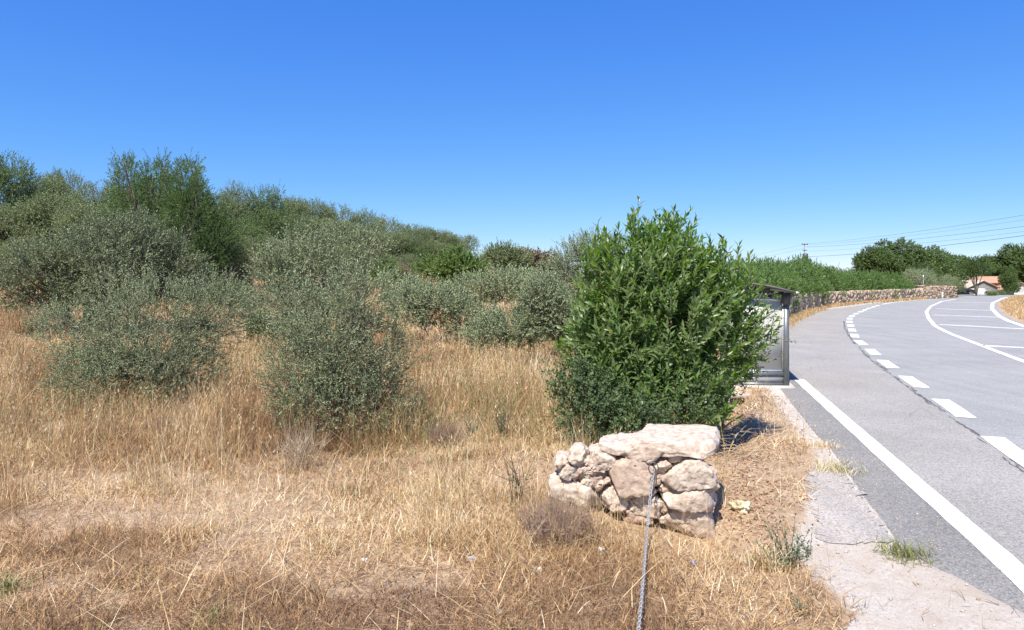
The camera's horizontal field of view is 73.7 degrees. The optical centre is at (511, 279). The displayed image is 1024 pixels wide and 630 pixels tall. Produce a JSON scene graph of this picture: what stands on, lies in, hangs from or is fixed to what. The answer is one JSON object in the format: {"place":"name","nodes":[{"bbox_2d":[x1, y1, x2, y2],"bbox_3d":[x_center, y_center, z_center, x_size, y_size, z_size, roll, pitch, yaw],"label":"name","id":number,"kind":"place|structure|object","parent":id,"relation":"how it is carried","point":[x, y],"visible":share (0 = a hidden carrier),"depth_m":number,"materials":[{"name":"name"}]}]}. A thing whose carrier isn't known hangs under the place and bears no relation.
{"place":"outdoors","nodes":[
{"label":"outdoors","id":0,"kind":"place"},
{"bbox_2d":[0,264,1023,629],"bbox_3d":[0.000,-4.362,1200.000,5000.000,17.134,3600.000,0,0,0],"label":"ground","id":1,"kind":"structure","parent":0,"point":[854,566],"depth_m":6.48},
{"bbox_2d":[0,569,43,597],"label":"green tuft","id":2,"kind":"object","parent":1,"relation":"on","point":[11,584],"visible":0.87,"depth_m":5.47,"materials":[{"name":"green plant"}]},
{"bbox_2d":[0,150,49,245],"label":"wattle tree","id":3,"kind":"object","parent":1,"relation":"on","point":[10,192],"visible":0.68,"depth_m":49.61,"materials":[{"name":"green plant"}]},
{"bbox_2d":[0,202,57,250],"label":"scrub tree","id":4,"kind":"object","parent":1,"relation":"on","point":[14,227],"visible":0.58,"depth_m":43.78,"materials":[{"name":"green plant"}]},
{"bbox_2d":[0,231,59,280],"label":"scrub tree","id":5,"kind":"object","parent":1,"relation":"on","point":[19,241],"visible":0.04,"depth_m":37.13,"materials":[{"name":"green plant"}]},
{"bbox_2d":[5,171,81,219],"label":"scrub tree","id":6,"kind":"object","parent":1,"relation":"on","point":[56,187],"visible":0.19,"depth_m":61.48,"materials":[{"name":"green plant"}]},
{"bbox_2d":[11,189,92,241],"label":"scrub tree","id":7,"kind":"object","parent":1,"relation":"on","point":[45,206],"visible":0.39,"depth_m":44.73,"materials":[{"name":"green plant"}]},
{"bbox_2d":[20,302,88,340],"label":"olive shrub","id":8,"kind":"object","parent":1,"relation":"on","point":[28,321],"visible":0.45,"depth_m":24.52,"materials":[{"name":"green plant"}]},
{"bbox_2d":[39,165,94,202],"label":"scrub tree","id":9,"kind":"object","parent":1,"relation":"on","point":[63,178],"visible":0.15,"depth_m":65.77,"materials":[{"name":"green plant"}]},
{"bbox_2d":[48,198,121,269],"bbox_3d":[-25.641,-2.361,42.026,5.626,5.086,5.218,0,0,35],"label":"scrub tree","id":10,"kind":"object","parent":1,"relation":"on","point":[75,214],"visible":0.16,"depth_m":40.80,"materials":[{"name":"green plant"}]},
{"bbox_2d":[64,178,118,209],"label":"scrub tree","id":11,"kind":"object","parent":1,"relation":"on","point":[98,198],"visible":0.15,"depth_m":59.37,"materials":[{"name":"green plant"}]},
{"bbox_2d":[0,202,214,335],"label":"olive tree","id":12,"kind":"object","parent":1,"relation":"on","point":[143,249],"visible":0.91,"depth_m":25.28,"materials":[{"name":"green plant"}]},
{"bbox_2d":[97,151,151,235],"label":"wattle tree","id":13,"kind":"object","parent":1,"relation":"on","point":[114,178],"visible":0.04,"depth_m":47.69,"materials":[{"name":"green plant"}]},
{"bbox_2d":[26,262,262,414],"bbox_3d":[-7.174,1.114,13.468,4.284,2.987,2.900,0,0,-25],"label":"olive tree","id":14,"kind":"object","parent":1,"relation":"on","point":[92,362],"visible":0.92,"depth_m":13.33,"materials":[{"name":"green plant"}]},
{"bbox_2d":[91,147,199,279],"bbox_3d":[-19.629,-2.999,36.191,5.634,8.308,5.228,0,0,0],"label":"wattle tree","id":15,"kind":"object","parent":1,"relation":"on","point":[133,201],"visible":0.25,"depth_m":35.47,"materials":[{"name":"green plant"}]},
{"bbox_2d":[143,154,180,199],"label":"wattle tree","id":16,"kind":"object","parent":1,"relation":"on","point":[161,168],"visible":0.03,"depth_m":48.83,"materials":[{"name":"green plant"}]},
{"bbox_2d":[161,153,222,228],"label":"wattle tree","id":17,"kind":"object","parent":1,"relation":"on","point":[188,178],"visible":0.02,"depth_m":46.93,"materials":[{"name":"green plant"}]},
{"bbox_2d":[144,147,252,303],"bbox_3d":[-16.026,-2.697,35.081,5.242,8.435,5.166,0,0,-16],"label":"wattle tree","id":18,"kind":"object","parent":1,"relation":"on","point":[198,236],"visible":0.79,"depth_m":34.31,"materials":[{"name":"green plant"}]},
{"bbox_2d":[180,601,234,629],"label":"green tuft","id":19,"kind":"object","parent":1,"relation":"on","point":[212,614],"visible":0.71,"depth_m":5.06,"materials":[{"name":"green plant"}]},
{"bbox_2d":[174,227,247,292],"bbox_3d":[-16.740,-0.697,37.098,4.073,4.612,3.702,0,0,17],"label":"wattle tree","id":20,"kind":"object","parent":1,"relation":"on","point":[218,252],"visible":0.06,"depth_m":36.85,"materials":[{"name":"green plant"}]},
{"bbox_2d":[203,257,253,304],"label":"scrub tree","id":21,"kind":"object","parent":1,"relation":"on","point":[239,272],"visible":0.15,"depth_m":35.55,"materials":[{"name":"green plant"}]},
{"bbox_2d":[210,191,249,227],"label":"scrub tree","id":22,"kind":"object","parent":1,"relation":"on","point":[236,207],"visible":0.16,"depth_m":58.27,"materials":[{"name":"green plant"}]},
{"bbox_2d":[203,275,263,318],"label":"field shrub","id":23,"kind":"object","parent":1,"relation":"on","point":[212,300],"visible":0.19,"depth_m":31.63,"materials":[{"name":"green plant"}]},
{"bbox_2d":[215,180,263,226],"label":"scrub tree","id":24,"kind":"object","parent":1,"relation":"on","point":[232,195],"visible":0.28,"depth_m":59.64,"materials":[{"name":"green plant"}]},
{"bbox_2d":[215,215,272,265],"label":"wattle tree","id":25,"kind":"object","parent":1,"relation":"on","point":[253,231],"visible":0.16,"depth_m":47.42,"materials":[{"name":"green plant"}]},
{"bbox_2d":[237,301,281,345],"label":"field shrub","id":26,"kind":"object","parent":1,"relation":"on","point":[257,327],"visible":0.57,"depth_m":22.26,"materials":[{"name":"green plant"}]},
{"bbox_2d":[233,234,292,289],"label":"scrub tree","id":27,"kind":"object","parent":1,"relation":"on","point":[251,243],"visible":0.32,"depth_m":41.64,"materials":[{"name":"green plant"}]},
{"bbox_2d":[235,206,302,251],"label":"wattle tree","id":28,"kind":"object","parent":1,"relation":"on","point":[274,226],"visible":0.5,"depth_m":53.73,"materials":[{"name":"green plant"}]},
{"bbox_2d":[245,178,292,235],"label":"wattle tree","id":29,"kind":"object","parent":1,"relation":"on","point":[264,203],"visible":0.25,"depth_m":61.05,"materials":[{"name":"green plant"}]},
{"bbox_2d":[270,195,318,240],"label":"scrub tree","id":30,"kind":"object","parent":1,"relation":"on","point":[295,205],"visible":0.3,"depth_m":64.97,"materials":[{"name":"green plant"}]},
{"bbox_2d":[264,211,326,245],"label":"scrub tree","id":31,"kind":"object","parent":1,"relation":"on","point":[312,222],"visible":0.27,"depth_m":57.58,"materials":[{"name":"green plant"}]},
{"bbox_2d":[265,238,327,286],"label":"scrub tree","id":32,"kind":"object","parent":1,"relation":"on","point":[302,259],"visible":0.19,"depth_m":43.41,"materials":[{"name":"green plant"}]},
{"bbox_2d":[268,416,332,474],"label":"dead bush","id":33,"kind":"object","parent":1,"relation":"on","point":[298,451],"visible":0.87,"depth_m":9.14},
{"bbox_2d":[297,197,340,224],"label":"scrub tree","id":34,"kind":"object","parent":1,"relation":"on","point":[325,209],"visible":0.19,"depth_m":68.48,"materials":[{"name":"green plant"}]},
{"bbox_2d":[237,213,401,364],"bbox_3d":[-5.120,0.381,18.254,4.329,4.378,2.703,0,0,0],"label":"olive tree","id":35,"kind":"object","parent":1,"relation":"on","point":[325,246],"visible":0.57,"depth_m":18.08,"materials":[{"name":"green plant"}]},
{"bbox_2d":[295,218,361,249],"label":"scrub tree","id":36,"kind":"object","parent":1,"relation":"on","point":[336,228],"visible":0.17,"depth_m":59.25,"materials":[{"name":"green plant"}]},
{"bbox_2d":[248,252,431,439],"bbox_3d":[-2.816,1.118,11.064,2.934,3.150,2.191,0,0,0],"label":"olive tree","id":37,"kind":"object","parent":1,"relation":"on","point":[320,381],"visible":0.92,"depth_m":10.97,"materials":[{"name":"green plant"}]},
{"bbox_2d":[323,201,359,228],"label":"scrub tree","id":38,"kind":"object","parent":1,"relation":"on","point":[344,211],"visible":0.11,"depth_m":71.56,"materials":[{"name":"green plant"}]},
{"bbox_2d":[346,205,389,234],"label":"scrub tree","id":39,"kind":"object","parent":1,"relation":"on","point":[368,219],"visible":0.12,"depth_m":72.69,"materials":[{"name":"green plant"}]},
{"bbox_2d":[366,253,405,284],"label":"field shrub","id":40,"kind":"object","parent":1,"relation":"on","point":[388,264],"visible":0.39,"depth_m":44.68,"materials":[{"name":"green plant"}]},
{"bbox_2d":[371,212,411,241],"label":"scrub tree","id":41,"kind":"object","parent":1,"relation":"on","point":[389,225],"visible":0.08,"depth_m":76.36,"materials":[{"name":"green plant"}]},
{"bbox_2d":[371,229,412,257],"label":"scrub tree","id":42,"kind":"object","parent":1,"relation":"on","point":[396,236],"visible":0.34,"depth_m":67.05,"materials":[{"name":"green plant"}]},
{"bbox_2d":[371,264,434,326],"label":"field shrub","id":43,"kind":"object","parent":1,"relation":"on","point":[389,274],"visible":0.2,"depth_m":31.26,"materials":[{"name":"green plant"}]},
{"bbox_2d":[387,251,423,275],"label":"scrub tree","id":44,"kind":"object","parent":1,"relation":"on","point":[409,258],"visible":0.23,"depth_m":56.14,"materials":[{"name":"green plant"}]},
{"bbox_2d":[383,236,433,264],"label":"wattle tree","id":45,"kind":"object","parent":1,"relation":"on","point":[417,252],"visible":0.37,"depth_m":69.52,"materials":[{"name":"green plant"}]},
{"bbox_2d":[390,222,440,259],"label":"scrub tree","id":46,"kind":"object","parent":1,"relation":"on","point":[419,233],"visible":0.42,"depth_m":79.35,"materials":[{"name":"green plant"}]},
{"bbox_2d":[408,251,441,280],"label":"field shrub","id":47,"kind":"object","parent":1,"relation":"on","point":[428,258],"visible":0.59,"depth_m":53.32,"materials":[{"name":"green plant"}]},
{"bbox_2d":[406,239,450,260],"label":"scrub tree","id":48,"kind":"object","parent":1,"relation":"on","point":[435,249],"visible":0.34,"depth_m":71.46,"materials":[{"name":"green plant"}]},
{"bbox_2d":[380,273,494,344],"bbox_3d":[-2.718,1.205,25.203,4.360,3.055,2.526,0,0,0],"label":"field shrub","id":49,"kind":"object","parent":1,"relation":"on","point":[450,307],"visible":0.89,"depth_m":24.96,"materials":[{"name":"green plant"}]},
{"bbox_2d":[410,414,469,450],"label":"dead bush","id":50,"kind":"object","parent":1,"relation":"on","point":[436,434],"visible":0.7,"depth_m":10.23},
{"bbox_2d":[419,228,461,254],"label":"scrub tree","id":51,"kind":"object","parent":1,"relation":"on","point":[446,238],"visible":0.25,"depth_m":80.68,"materials":[{"name":"green plant"}]},
{"bbox_2d":[425,242,490,286],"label":"field shrub","id":52,"kind":"object","parent":1,"relation":"on","point":[451,262],"visible":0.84,"depth_m":44.77,"materials":[{"name":"green plant"}]},
{"bbox_2d":[442,233,479,255],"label":"scrub tree","id":53,"kind":"object","parent":1,"relation":"on","point":[465,241],"visible":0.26,"depth_m":83.51,"materials":[{"name":"green plant"}]},
{"bbox_2d":[434,262,532,313],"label":"field shrub","id":54,"kind":"object","parent":1,"relation":"on","point":[497,283],"visible":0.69,"depth_m":34.69,"materials":[{"name":"green plant"}]},
{"bbox_2d":[478,237,535,271],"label":"field shrub","id":55,"kind":"object","parent":1,"relation":"on","point":[504,254],"visible":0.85,"depth_m":62.08,"materials":[{"name":"green plant"}]},
{"bbox_2d":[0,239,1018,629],"bbox_3d":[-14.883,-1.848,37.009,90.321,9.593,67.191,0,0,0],"label":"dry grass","id":56,"kind":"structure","parent":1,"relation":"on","point":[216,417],"depth_m":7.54,"materials":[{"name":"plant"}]},
{"bbox_2d":[458,297,560,360],"bbox_3d":[-0.063,1.535,20.378,3.166,2.199,2.129,0,0,0],"label":"field shrub","id":57,"kind":"object","parent":1,"relation":"on","point":[497,324],"visible":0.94,"depth_m":20.02,"materials":[{"name":"green plant"}]},
{"bbox_2d":[480,392,540,436],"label":"field weed","id":58,"kind":"object","parent":1,"relation":"on","point":[502,424],"visible":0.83,"depth_m":10.58,"materials":[{"name":"green plant"}]},
{"bbox_2d":[495,450,535,506],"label":"thistle","id":59,"kind":"object","parent":1,"relation":"on","point":[516,478],"visible":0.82,"depth_m":7.27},
{"bbox_2d":[506,245,561,274],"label":"field shrub","id":60,"kind":"object","parent":1,"relation":"on","point":[538,256],"visible":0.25,"depth_m":64.05,"materials":[{"name":"green plant"}]},
{"bbox_2d":[506,265,586,361],"bbox_3d":[1.195,1.064,20.289,2.757,3.139,1.802,0,0,0],"label":"field shrub","id":61,"kind":"object","parent":1,"relation":"on","point":[554,295],"visible":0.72,"depth_m":19.98,"materials":[{"name":"green plant"}]},
{"bbox_2d":[514,482,604,549],"bbox_3d":[0.461,2.233,6.589,0.923,0.550,1.137,0,0,0],"label":"dead bush","id":62,"kind":"object","parent":1,"relation":"on","point":[542,529],"visible":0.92,"depth_m":6.47,"materials":[{"name":"plant"}]},
{"bbox_2d":[528,225,629,341],"bbox_3d":[3.008,0.329,26.991,5.096,4.994,2.880,0,0,0],"label":"olive tree","id":63,"kind":"object","parent":1,"relation":"on","point":[556,259],"visible":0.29,"depth_m":26.60,"materials":[{"name":"green plant"}]},
{"bbox_2d":[548,415,720,538],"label":"stone wall end","id":64,"kind":"structure","parent":1,"relation":"on","point":[678,454],"depth_m":7.08,"materials":[{"name":"stone"}]},
{"bbox_2d":[637,461,658,629],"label":"steel chain","id":65,"kind":"object","parent":64,"relation":"hanging from","point":[643,577],"visible":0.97,"depth_m":5.96,"materials":[{"name":"metal"}]},
{"bbox_2d":[540,342,740,447],"bbox_3d":[1.881,1.746,9.751,2.966,1.699,1.443,0,0,0],"label":"privet shrub","id":66,"kind":"object","parent":1,"relation":"on","point":[613,403],"visible":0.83,"depth_m":9.58,"materials":[{"name":"green plant"}]},
{"bbox_2d":[552,195,783,443],"bbox_3d":[2.474,0.683,10.811,3.753,3.954,2.823,0,0,0],"label":"laurel bush","id":67,"kind":"object","parent":1,"relation":"on","point":[649,292],"visible":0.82,"depth_m":10.36,"materials":[{"name":"green plant"}]},
{"bbox_2d":[687,257,772,316],"bbox_3d":[10.167,0.974,32.460,4.106,4.166,4.187,0,0,-39],"label":"hedge shrub","id":68,"kind":"object","parent":1,"relation":"on","point":[758,279],"visible":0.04,"depth_m":32.01,"materials":[{"name":"green plant"}]},
{"bbox_2d":[728,500,750,514],"bbox_3d":[2.535,2.528,7.550,0.190,0.189,0.221,0,0,-30],"label":"yellow stone","id":69,"kind":"object","parent":1,"relation":"on","point":[743,507],"visible":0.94,"depth_m":7.51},
{"bbox_2d":[708,258,797,443],"bbox_3d":[3.709,1.186,10.947,1.535,3.096,0.950,0,0,28],"label":"dusty shrub","id":70,"kind":"object","parent":1,"relation":"on","point":[748,379],"visible":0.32,"depth_m":10.91,"materials":[{"name":"green plant"}]},
{"bbox_2d":[714,415,792,473],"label":"bare twigs","id":71,"kind":"object","parent":1,"relation":"on","point":[735,435],"visible":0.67,"depth_m":9.78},
{"bbox_2d":[731,382,794,388],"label":"shelter plinth","id":72,"kind":"structure","parent":1,"relation":"on","point":[779,386],"depth_m":16.42,"materials":[{"name":"concrete"}]},
{"bbox_2d":[720,282,799,385],"bbox_3d":[6.418,1.302,18.385,1.912,2.555,4.683,0,0,15],"label":"bus shelter","id":73,"kind":"object","parent":72,"relation":"on","point":[777,373],"visible":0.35,"depth_m":16.61,"materials":[{"name":"grey metal"}]},
{"bbox_2d":[740,257,791,297],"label":"hedge shrub","id":74,"kind":"object","parent":1,"relation":"on","point":[777,283],"visible":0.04,"depth_m":39.95,"materials":[{"name":"green plant"}]},
{"bbox_2d":[703,395,834,606],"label":"fallen leaves","id":75,"kind":"object","parent":1,"relation":"on","point":[767,480],"visible":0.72,"depth_m":8.66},
{"bbox_2d":[740,532,803,573],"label":"grass tuft","id":76,"kind":"object","parent":1,"relation":"on","point":[762,564],"visible":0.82,"depth_m":6.03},
{"bbox_2d":[756,509,812,569],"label":"leafy weed","id":77,"kind":"object","parent":1,"relation":"on","point":[795,552],"visible":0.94,"depth_m":6.09,"materials":[{"name":"green plant"}]},
{"bbox_2d":[787,253,823,297],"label":"hedge shrub","id":78,"kind":"object","parent":1,"relation":"on","point":[804,263],"visible":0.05,"depth_m":60.17,"materials":[{"name":"green plant"}]},
{"bbox_2d":[797,260,823,295],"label":"hedge shrub","id":79,"kind":"object","parent":1,"relation":"on","point":[814,274],"visible":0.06,"depth_m":58.02,"materials":[{"name":"green plant"}]},
{"bbox_2d":[821,266,847,295],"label":"hedge shrub","id":80,"kind":"object","parent":1,"relation":"on","point":[838,284],"visible":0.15,"depth_m":67.55,"materials":[{"name":"green plant"}]},
{"bbox_2d":[805,450,867,480],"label":"dry grass tuft","id":81,"kind":"object","parent":1,"relation":"on","point":[841,468],"visible":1,"depth_m":9.20,"materials":[{"name":"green plant"}]},
{"bbox_2d":[772,288,921,314],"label":"stone wall","id":82,"kind":"structure","parent":1,"relation":"on","point":[853,296],"depth_m":70.38,"materials":[{"name":"stone"}]},
{"bbox_2d":[805,470,892,543],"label":"verge slab","id":83,"kind":"structure","parent":1,"relation":"on","point":[861,518],"depth_m":7.56,"materials":[{"name":"concrete"}]},
{"bbox_2d":[844,265,873,297],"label":"hedge shrub","id":84,"kind":"object","parent":1,"relation":"on","point":[864,284],"visible":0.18,"depth_m":76.94,"materials":[{"name":"green plant"}]},
{"bbox_2d":[725,397,1023,629],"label":"pebbles","id":85,"kind":"object","parent":1,"relation":"on","point":[966,584],"visible":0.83,"depth_m":7.46,"materials":[{"name":"stone"}]},
{"bbox_2d":[851,244,905,276],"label":"oak tree","id":86,"kind":"object","parent":1,"relation":"on","point":[887,262],"visible":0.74,"depth_m":110.83,"materials":[{"name":"green plant"}]},
{"bbox_2d":[882,271,907,292],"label":"hedge shrub","id":87,"kind":"object","parent":1,"relation":"on","point":[892,276],"visible":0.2,"depth_m":85.94,"materials":[{"name":"green plant"}]},
{"bbox_2d":[856,532,952,568],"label":"green tuft","id":88,"kind":"object","parent":1,"relation":"on","point":[908,550],"visible":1,"depth_m":6.39,"materials":[{"name":"green plant"}]},
{"bbox_2d":[789,294,1023,332],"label":"bank grass","id":89,"kind":"structure","parent":1,"relation":"on","point":[1014,305],"depth_m":60.82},
{"bbox_2d":[789,303,1023,564],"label":"bus bay","id":90,"kind":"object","parent":1,"relation":"on","point":[971,476],"visible":0.94,"depth_m":11.76,"materials":[{"name":"asphalt"}]},
{"bbox_2d":[872,236,957,281],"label":"oak tree","id":91,"kind":"object","parent":1,"relation":"on","point":[911,255],"visible":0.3,"depth_m":116.14,"materials":[{"name":"green plant"}]},
{"bbox_2d":[898,262,940,287],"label":"oak tree","id":92,"kind":"object","parent":1,"relation":"on","point":[928,266],"visible":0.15,"depth_m":106.76,"materials":[{"name":"green plant"}]},
{"bbox_2d":[901,265,940,287],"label":"olive tree","id":93,"kind":"object","parent":1,"relation":"on","point":[929,280],"visible":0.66,"depth_m":102.95,"materials":[{"name":"green plant"}]},
{"bbox_2d":[909,244,971,284],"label":"oak tree","id":94,"kind":"object","parent":1,"relation":"on","point":[952,263],"visible":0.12,"depth_m":120.08,"materials":[{"name":"green plant"}]},
{"bbox_2d":[923,286,957,298],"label":"stone wall","id":95,"kind":"structure","parent":1,"relation":"on","point":[932,292],"depth_m":94.87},
{"bbox_2d":[949,253,998,279],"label":"oak tree","id":96,"kind":"object","parent":1,"relation":"on","point":[963,258],"visible":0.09,"depth_m":157.80,"materials":[{"name":"green plant"}]},
{"bbox_2d":[955,255,996,295],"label":"roadside tree","id":97,"kind":"object","parent":1,"relation":"on","point":[971,266],"visible":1,"depth_m":111.74,"materials":[{"name":"green plant"}]},
{"bbox_2d":[962,280,998,294],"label":"gabled house","id":98,"kind":"structure","parent":1,"relation":"on","point":[985,286],"depth_m":125.50,"materials":[{"name":"paint"}]},
{"bbox_2d":[982,254,1023,282],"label":"oak tree","id":99,"kind":"object","parent":1,"relation":"on","point":[997,265],"visible":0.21,"depth_m":162.80,"materials":[{"name":"green plant"}]},
{"bbox_2d":[991,243,1023,281],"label":"oak tree","id":100,"kind":"object","parent":1,"relation":"on","point":[1013,255],"visible":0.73,"depth_m":159.94,"materials":[{"name":"green plant"}]},
{"bbox_2d":[997,264,1021,294],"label":"oak tree","id":101,"kind":"object","parent":1,"relation":"on","point":[1009,281],"visible":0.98,"depth_m":118.56,"materials":[{"name":"green plant"}]},
{"bbox_2d":[0,0,1023,276],"label":"sky","id":102,"kind":"structure","parent":0,"point":[781,124],"materials":[{"name":"blue"}]},
{"bbox_2d":[789,295,1023,468],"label":"road","id":103,"kind":"structure","parent":0,"point":[984,386],"depth_m":24.10,"materials":[{"name":"asphalt"}]},
{"bbox_2d":[780,376,1023,612],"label":"asphalt edge","id":104,"kind":"object","parent":103,"relation":"on","point":[954,543],"visible":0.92,"depth_m":7.58,"materials":[{"name":"asphalt"}]},
{"bbox_2d":[794,379,1023,592],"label":"edge line","id":105,"kind":"object","parent":104,"relation":"on","point":[993,551],"visible":1,"depth_m":7.94,"materials":[{"name":"paint"}]},
{"bbox_2d":[843,321,1023,471],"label":"road seam","id":106,"kind":"object","parent":103,"relation":"on","point":[973,431],"visible":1,"depth_m":14.43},
{"bbox_2d":[846,305,1023,466],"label":"dashed line","id":107,"kind":"object","parent":103,"relation":"on","point":[1009,449],"visible":0.98,"depth_m":13.54,"materials":[{"name":"paint"}]},
{"bbox_2d":[885,297,1023,362],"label":"lane lines","id":108,"kind":"object","parent":103,"relation":"on","point":[995,312],"visible":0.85,"depth_m":37.91,"materials":[{"name":"paint"}]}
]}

